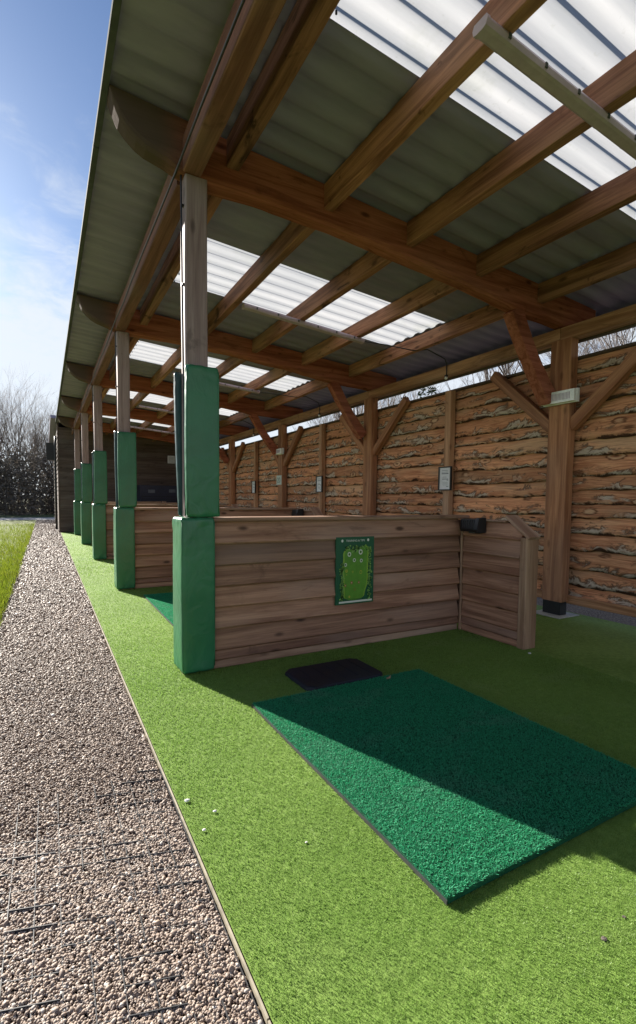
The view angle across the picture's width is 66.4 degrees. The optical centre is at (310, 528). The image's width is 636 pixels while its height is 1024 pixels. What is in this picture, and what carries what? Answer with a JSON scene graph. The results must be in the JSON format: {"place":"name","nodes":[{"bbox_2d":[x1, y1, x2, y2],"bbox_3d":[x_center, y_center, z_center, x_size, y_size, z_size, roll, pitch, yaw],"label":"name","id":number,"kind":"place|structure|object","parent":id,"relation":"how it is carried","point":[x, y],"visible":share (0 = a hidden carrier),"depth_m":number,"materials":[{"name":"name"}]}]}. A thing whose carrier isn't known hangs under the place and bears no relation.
{"place":"outdoors","nodes":[
{"label":"outdoors","id":0,"kind":"place"},
{"bbox_2d":[0,520,35,625],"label":"lawn","id":1,"kind":"structure","parent":0,"point":[14,522],"depth_m":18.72,"materials":[{"name":"plant"}]},
{"bbox_2d":[0,517,54,519],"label":"road","id":2,"kind":"structure","parent":0,"point":[50,518],"depth_m":26.21,"materials":[{"name":"grey asphalt"}]},
{"bbox_2d":[0,521,263,1023],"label":"gravel path","id":3,"kind":"structure","parent":0,"point":[82,891],"depth_m":1.96,"materials":[{"name":"grey gravel"}]},
{"bbox_2d":[0,520,170,847],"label":"pebbles","id":4,"kind":"object","parent":3,"relation":"on","point":[51,566],"visible":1,"depth_m":2.76,"materials":[{"name":"gravel"}]},
{"bbox_2d":[0,799,262,1023],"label":"pebbles","id":5,"kind":"object","parent":3,"relation":"on","point":[72,933],"visible":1,"depth_m":1.34,"materials":[{"name":"gravel"}]},
{"bbox_2d":[0,761,263,1023],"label":"gravel grid","id":6,"kind":"object","parent":3,"relation":"on","point":[107,938],"visible":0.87,"depth_m":1.42,"materials":[{"name":"grey plastic"}]},
{"bbox_2d":[0,500,272,1023],"bbox_3d":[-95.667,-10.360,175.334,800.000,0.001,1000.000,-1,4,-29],"label":"ground","id":7,"kind":"structure","parent":0,"point":[30,516],"depth_m":2.26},
{"bbox_2d":[0,383,40,476],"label":"bare tree","id":8,"kind":"object","parent":7,"relation":"on","point":[6,422],"visible":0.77,"depth_m":35.00,"materials":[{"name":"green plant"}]},
{"bbox_2d":[0,411,51,509],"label":"bare tree","id":9,"kind":"object","parent":7,"relation":"on","point":[33,437],"visible":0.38,"depth_m":37.65,"materials":[{"name":"brown plant"}]},
{"bbox_2d":[0,441,54,514],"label":"undergrowth","id":10,"kind":"object","parent":7,"relation":"on","point":[10,485],"visible":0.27,"depth_m":32.43,"materials":[{"name":"green plant"}]},
{"bbox_2d":[0,366,57,507],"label":"bare tree","id":11,"kind":"object","parent":7,"relation":"on","point":[17,420],"visible":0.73,"depth_m":35.78,"materials":[{"name":"brown plant"}]},
{"bbox_2d":[2,396,57,495],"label":"bare tree","id":12,"kind":"object","parent":7,"relation":"on","point":[35,424],"visible":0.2,"depth_m":43.38,"materials":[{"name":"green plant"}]},
{"bbox_2d":[13,428,53,481],"bbox_3d":[-20.142,-5.001,37.733,7.253,7.567,7.246,0,4,-7],"label":"bare tree","id":13,"kind":"object","parent":7,"relation":"on","point":[45,441],"visible":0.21,"depth_m":37.43,"materials":[{"name":"brown plant"}]},
{"bbox_2d":[49,415,176,531],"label":"timber clubhouse","id":14,"kind":"structure","parent":7,"relation":"on","point":[154,467],"depth_m":16.93},
{"bbox_2d":[46,443,53,460],"bbox_3d":[-9.637,-2.855,18.060,0.335,0.620,0.400,-1,4,-29],"label":"wall box","id":15,"kind":"object","parent":14,"relation":"attached to","point":[50,451],"visible":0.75,"depth_m":17.87,"materials":[{"name":"black plastic"}]},
{"bbox_2d":[54,436,57,528],"bbox_3d":[-9.343,-1.678,17.841,0.106,3.402,0.093,-1,4,-29],"label":"downpipe","id":16,"kind":"object","parent":14,"relation":"attached to","point":[55,479],"visible":0.95,"depth_m":17.81,"materials":[{"name":"white plastic"}]},
{"bbox_2d":[168,456,174,463],"bbox_3d":[-5.124,-2.541,17.884,0.260,0.280,0.014,-1,4,-29],"label":"notice board","id":17,"kind":"object","parent":14,"relation":"attached to","point":[171,459],"visible":1,"depth_m":17.89,"materials":[{"name":"white paper"}]},
{"bbox_2d":[60,532,270,1023],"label":"edging board","id":18,"kind":"object","parent":7,"relation":"on","point":[256,995],"visible":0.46,"depth_m":1.49,"materials":[{"name":"beige wood"}]},
{"bbox_2d":[61,532,635,1023],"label":"artificial turf","id":19,"kind":"structure","parent":7,"relation":"on","point":[599,646],"depth_m":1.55,"materials":[{"name":"green plastic"}]},
{"bbox_2d":[92,501,166,502],"bbox_3d":[-5.936,-0.349,15.602,2.487,1.079,0.881,-1,4,-29],"label":"bay partition","id":20,"kind":"object","parent":19,"relation":"on","point":[142,501],"visible":0.01,"depth_m":16.08,"materials":[{"name":"brown wood"}]},
{"bbox_2d":[91,502,177,524],"bbox_3d":[-4.314,-0.153,12.631,2.487,1.079,0.881,-1,4,-29],"label":"bay partition","id":21,"kind":"object","parent":19,"relation":"on","point":[137,503],"visible":0.05,"depth_m":12.79,"materials":[{"name":"brown wood"}]},
{"bbox_2d":[137,485,177,502],"bbox_3d":[-5.384,-0.712,17.185,1.300,1.610,1.050,-1,4,-29],"label":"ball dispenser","id":22,"kind":"object","parent":19,"relation":"on","point":[157,493],"visible":0.4,"depth_m":16.85,"materials":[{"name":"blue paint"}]},
{"bbox_2d":[143,592,172,625],"bbox_3d":[-1.098,0.839,5.489,1.272,0.025,1.572,-1,4,-29],"label":"tee mat","id":23,"kind":"object","parent":19,"relation":"on","point":[162,603],"visible":0.16,"depth_m":5.40,"materials":[{"name":"green carpet"}]},
{"bbox_2d":[106,504,238,558],"bbox_3d":[-2.692,0.044,9.659,2.487,1.079,0.881,-1,4,-29],"label":"bay partition","id":24,"kind":"object","parent":19,"relation":"on","point":[109,534],"visible":0.08,"depth_m":9.35,"materials":[{"name":"brown wood"}]},
{"bbox_2d":[134,507,323,588],"bbox_3d":[-1.071,0.240,6.688,2.487,1.079,0.881,-1,4,-29],"label":"bay partition","id":25,"kind":"object","parent":19,"relation":"on","point":[153,547],"visible":0.28,"depth_m":6.48,"materials":[{"name":"brown wood"}]},
{"bbox_2d":[292,509,303,515],"bbox_3d":[-0.197,-0.226,7.245,0.115,0.142,0.210,-1,4,-29],"label":"flood lamp","id":26,"kind":"object","parent":25,"relation":"attached to","point":[297,512],"visible":0.8,"depth_m":7.17,"materials":[{"name":"grey plastic"}]},
{"bbox_2d":[285,658,382,690],"bbox_3d":[0.160,0.982,3.305,0.596,0.030,0.390,-1,4,-29],"label":"ball tray","id":27,"kind":"object","parent":19,"relation":"on","point":[326,674],"visible":0.98,"depth_m":3.26,"materials":[{"name":"black rubber"}]},
{"bbox_2d":[55,0,635,588],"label":"bay shelter","id":28,"kind":"object","parent":19,"relation":"on","point":[425,176],"visible":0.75,"depth_m":3.60,"materials":[{"name":"brown wood"}]},
{"bbox_2d":[74,501,81,534],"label":"pad","id":29,"kind":"object","parent":28,"relation":"attached to","point":[77,518],"visible":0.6,"depth_m":15.15,"materials":[{"name":"green plastic"}]},
{"bbox_2d":[75,469,81,500],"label":"pad","id":30,"kind":"object","parent":28,"relation":"attached to","point":[78,494],"visible":0.69,"depth_m":15.10,"materials":[{"name":"green plastic"}]},
{"bbox_2d":[81,463,89,501],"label":"pad","id":31,"kind":"object","parent":28,"relation":"attached to","point":[81,479],"visible":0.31,"depth_m":12.25,"materials":[{"name":"teal plastic"}]},
{"bbox_2d":[80,502,91,543],"bbox_3d":[-5.679,-0.145,12.298,0.236,1.056,0.269,-1,4,-29],"label":"pad","id":32,"kind":"object","parent":28,"relation":"attached to","point":[86,531],"visible":1,"depth_m":12.18,"materials":[{"name":"green plastic"}]},
{"bbox_2d":[82,463,91,501],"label":"pad","id":33,"kind":"object","parent":28,"relation":"attached to","point":[86,482],"visible":1,"depth_m":12.13,"materials":[{"name":"green plastic"}]},
{"bbox_2d":[92,385,93,446],"bbox_3d":[-4.090,-1.587,9.171,0.024,2.225,0.028,-1,4,-29],"label":"cable","id":34,"kind":"object","parent":28,"relation":"attached to","point":[93,419],"visible":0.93,"depth_m":9.15,"materials":[{"name":"white plastic"}]},
{"bbox_2d":[92,452,94,503],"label":"pad","id":35,"kind":"object","parent":28,"relation":"attached to","point":[93,476],"visible":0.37,"depth_m":9.29,"materials":[{"name":"green fabric"}]},
{"bbox_2d":[92,504,106,559],"bbox_3d":[-4.056,0.051,9.326,0.238,1.058,0.274,-1,4,-29],"label":"pad","id":36,"kind":"object","parent":28,"relation":"attached to","point":[99,531],"visible":1,"depth_m":9.21,"materials":[{"name":"green fabric"}]},
{"bbox_2d":[94,451,107,503],"bbox_3d":[-3.967,-0.967,9.191,0.231,1.001,0.064,-1,4,-29],"label":"pad","id":37,"kind":"object","parent":28,"relation":"attached to","point":[100,475],"visible":1,"depth_m":9.16,"materials":[{"name":"green fabric"}]},
{"bbox_2d":[114,431,117,506],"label":"pad","id":38,"kind":"object","parent":28,"relation":"attached to","point":[115,458],"visible":0.28,"depth_m":6.32,"materials":[{"name":"green fabric"}]},
{"bbox_2d":[115,331,118,506],"bbox_3d":[-2.469,-1.391,6.200,0.024,2.225,0.028,-1,4,-29],"label":"cable","id":39,"kind":"object","parent":28,"relation":"attached to","point":[116,388],"visible":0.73,"depth_m":6.17,"materials":[{"name":"white plastic"}]},
{"bbox_2d":[113,507,134,588],"bbox_3d":[-2.436,0.248,6.356,0.236,1.056,0.271,-1,4,-29],"label":"pad","id":40,"kind":"object","parent":28,"relation":"attached to","point":[124,545],"visible":0.99,"depth_m":6.24,"materials":[{"name":"green fabric"}]},
{"bbox_2d":[117,432,136,506],"bbox_3d":[-2.346,-0.752,6.219,0.230,0.962,0.064,-1,4,-29],"label":"pad","id":41,"kind":"object","parent":28,"relation":"attached to","point":[127,468],"visible":1,"depth_m":6.19,"materials":[{"name":"green fabric"}]},
{"bbox_2d":[130,426,174,433],"bbox_3d":[-4.919,-2.995,14.680,1.604,0.055,0.088,4,1,-29],"label":"batten light","id":42,"kind":"object","parent":28,"relation":"attached to","point":[152,430],"visible":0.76,"depth_m":14.71,"materials":[{"name":"white plastic"}]},
{"bbox_2d":[139,405,173,413],"bbox_3d":[-3.293,-2.799,11.700,1.604,0.055,0.088,4,1,-29],"label":"batten light","id":43,"kind":"object","parent":28,"relation":"attached to","point":[156,409],"visible":0.52,"depth_m":11.47,"materials":[{"name":"white plastic"}]},
{"bbox_2d":[71,0,245,431],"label":"beam","id":44,"kind":"structure","parent":28,"relation":"attached to","point":[212,78],"depth_m":2.87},
{"bbox_2d":[174,372,181,515],"bbox_3d":[-0.839,-0.583,3.411,0.217,0.990,0.063,-3,5,-28],"label":"pad","id":45,"kind":"object","parent":28,"relation":"attached to","point":[178,409],"visible":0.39,"depth_m":3.34,"materials":[{"name":"green fabric"}]},
{"bbox_2d":[180,174,185,515],"bbox_3d":[-0.847,-1.194,3.228,0.024,2.225,0.028,-1,4,-29],"label":"cable","id":46,"kind":"object","parent":28,"relation":"attached to","point":[181,207],"visible":0.9,"depth_m":3.22,"materials":[{"name":"plastic"}]},
{"bbox_2d":[172,517,214,673],"bbox_3d":[-0.814,0.445,3.384,0.237,1.055,0.271,-1,4,-29],"label":"pad","id":47,"kind":"object","parent":28,"relation":"attached to","point":[194,591],"visible":1,"depth_m":3.27,"materials":[{"name":"green fabric"}]},
{"bbox_2d":[184,364,219,516],"bbox_3d":[-0.722,-0.576,3.247,0.233,1.000,0.065,-1,4,-29],"label":"pad","id":48,"kind":"object","parent":28,"relation":"attached to","point":[201,433],"visible":1,"depth_m":3.22,"materials":[{"name":"green fabric"}]},
{"bbox_2d":[172,372,259,393],"bbox_3d":[-1.667,-2.602,8.721,1.604,0.055,0.088,4,1,-29],"label":"batten light","id":49,"kind":"object","parent":28,"relation":"attached to","point":[239,388],"visible":0.58,"depth_m":8.88,"materials":[{"name":"white plastic"}]},
{"bbox_2d":[261,392,319,416],"bbox_3d":[-0.396,-2.368,9.273,1.197,0.411,0.080,0,4,-12],"label":"cable","id":50,"kind":"object","parent":28,"relation":"attached to","point":[295,397],"visible":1,"depth_m":9.35,"materials":[{"name":"black plastic"}]},
{"bbox_2d":[242,303,364,343],"bbox_3d":[-0.041,-2.405,5.741,1.604,0.055,0.088,4,1,-29],"label":"batten light","id":51,"kind":"object","parent":28,"relation":"attached to","point":[282,317],"visible":1,"depth_m":5.68,"materials":[{"name":"white plastic"}]},
{"bbox_2d":[365,341,447,379],"bbox_3d":[1.228,-2.171,6.295,1.195,0.411,0.075,0,4,-13],"label":"cable conduit","id":52,"kind":"object","parent":28,"relation":"attached to","point":[445,376],"visible":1,"depth_m":6.35,"materials":[{"name":"black plastic"}]},
{"bbox_2d":[472,13,635,159],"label":"batten light","id":53,"kind":"object","parent":28,"relation":"attached to","point":[502,42],"visible":1,"depth_m":2.41,"materials":[{"name":"white plastic"}]},
{"bbox_2d":[212,515,540,668],"bbox_3d":[0.551,0.437,3.716,2.487,1.079,0.881,-1,4,-29],"label":"bay partition","id":54,"kind":"object","parent":19,"relation":"on","point":[275,576],"visible":0.91,"depth_m":3.91,"materials":[{"name":"brown wood"}]},
{"bbox_2d":[335,536,373,605],"bbox_3d":[0.356,0.333,3.896,0.362,0.538,0.019,-1,4,-29],"label":"poster","id":55,"kind":"object","parent":54,"relation":"attached to","point":[354,565],"visible":1,"depth_m":3.88,"materials":[{"name":"paper"}]},
{"bbox_2d":[460,517,485,533],"bbox_3d":[1.425,-0.029,4.274,0.115,0.142,0.210,-1,4,-29],"label":"flood lamp","id":56,"kind":"object","parent":54,"relation":"attached to","point":[474,525],"visible":1,"depth_m":4.21,"materials":[{"name":"black plastic"}]},
{"bbox_2d":[219,337,635,618],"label":"timber wall","id":57,"kind":"structure","parent":19,"relation":"on","point":[560,480],"depth_m":5.67,"materials":[{"name":"brown wood"}]},
{"bbox_2d":[251,481,255,492],"bbox_3d":[-1.450,-1.060,12.419,0.028,0.316,0.230,-1,4,-29],"label":"light","id":58,"kind":"object","parent":57,"relation":"attached to","point":[253,486],"depth_m":12.39,"materials":[{"name":"white plastic"}]},
{"bbox_2d":[276,475,281,484],"bbox_3d":[-0.710,-1.096,10.982,0.014,0.210,0.250,-1,4,-29],"label":"number sign","id":59,"kind":"object","parent":57,"relation":"attached to","point":[279,480],"visible":1,"depth_m":10.95,"materials":[{"name":"white plastic"}]},
{"bbox_2d":[275,448,283,454],"bbox_3d":[-0.709,-1.727,10.890,0.078,0.132,0.376,-1,4,-29],"label":"bulkhead light","id":60,"kind":"object","parent":57,"relation":"attached to","point":[279,451],"visible":0.98,"depth_m":10.77,"materials":[{"name":"white plastic"}]},
{"bbox_2d":[316,476,322,491],"bbox_3d":[0.172,-0.864,9.448,0.028,0.316,0.230,-1,4,-29],"label":"wall notice","id":61,"kind":"object","parent":57,"relation":"attached to","point":[319,483],"depth_m":9.44,"materials":[{"name":"white paper"}]},
{"bbox_2d":[398,386,438,402],"bbox_3d":[1.677,-1.984,7.526,0.284,0.507,0.910,-1,4,-29],"label":"ivy clump","id":62,"kind":"object","parent":57,"relation":"attached to","point":[429,391],"visible":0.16,"depth_m":7.34,"materials":[{"name":"green plant"}]},
{"bbox_2d":[438,466,451,490],"bbox_3d":[1.794,-0.668,6.476,0.028,0.316,0.230,-1,4,-29],"label":"wall notice","id":63,"kind":"object","parent":57,"relation":"attached to","point":[444,478],"depth_m":6.47,"materials":[{"name":"white paper"}]},
{"bbox_2d":[542,388,579,406],"bbox_3d":[2.535,-1.334,4.947,0.078,0.132,0.376,-1,4,-29],"label":"bulkhead light","id":64,"kind":"object","parent":57,"relation":"attached to","point":[567,396],"visible":0.92,"depth_m":4.87,"materials":[{"name":"white plastic"}]},
{"bbox_2d":[251,669,635,904],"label":"tee mat","id":65,"kind":"object","parent":19,"relation":"on","point":[447,792],"visible":1,"depth_m":2.10,"materials":[{"name":"green carpet"}]},
{"bbox_2d":[289,390,425,430],"bbox_3d":[2.253,-3.529,21.608,6.719,7.010,6.713,0,4,-11],"label":"bare tree","id":66,"kind":"object","parent":7,"relation":"on","point":[324,420],"visible":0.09,"depth_m":21.45,"materials":[{"name":"brown plant"}]},
{"bbox_2d":[512,328,635,370],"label":"bare tree","id":67,"kind":"object","parent":7,"relation":"on","point":[617,337],"visible":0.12,"depth_m":8.05,"materials":[{"name":"brown plant"}]},
{"bbox_2d":[0,0,635,495],"label":"sky","id":68,"kind":"structure","parent":0,"point":[52,52],"materials":[{"name":"blue"}]},
{"bbox_2d":[537,597,635,625],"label":"gravel","id":69,"kind":"structure","parent":0,"point":[609,616],"depth_m":5.22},
{"bbox_2d":[334,380,463,418],"bbox_3d":[1.226,-3.787,15.738,6.292,8.171,6.193,0,3,-3],"label":"bare tree","id":70,"kind":"object","parent":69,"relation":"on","point":[392,401],"visible":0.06,"depth_m":15.13,"materials":[{"name":"brown plant"}]},
{"bbox_2d":[426,306,635,395],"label":"bare tree","id":71,"kind":"object","parent":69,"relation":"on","point":[506,371],"visible":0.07,"depth_m":11.20,"materials":[{"name":"brown plant"}]}
]}

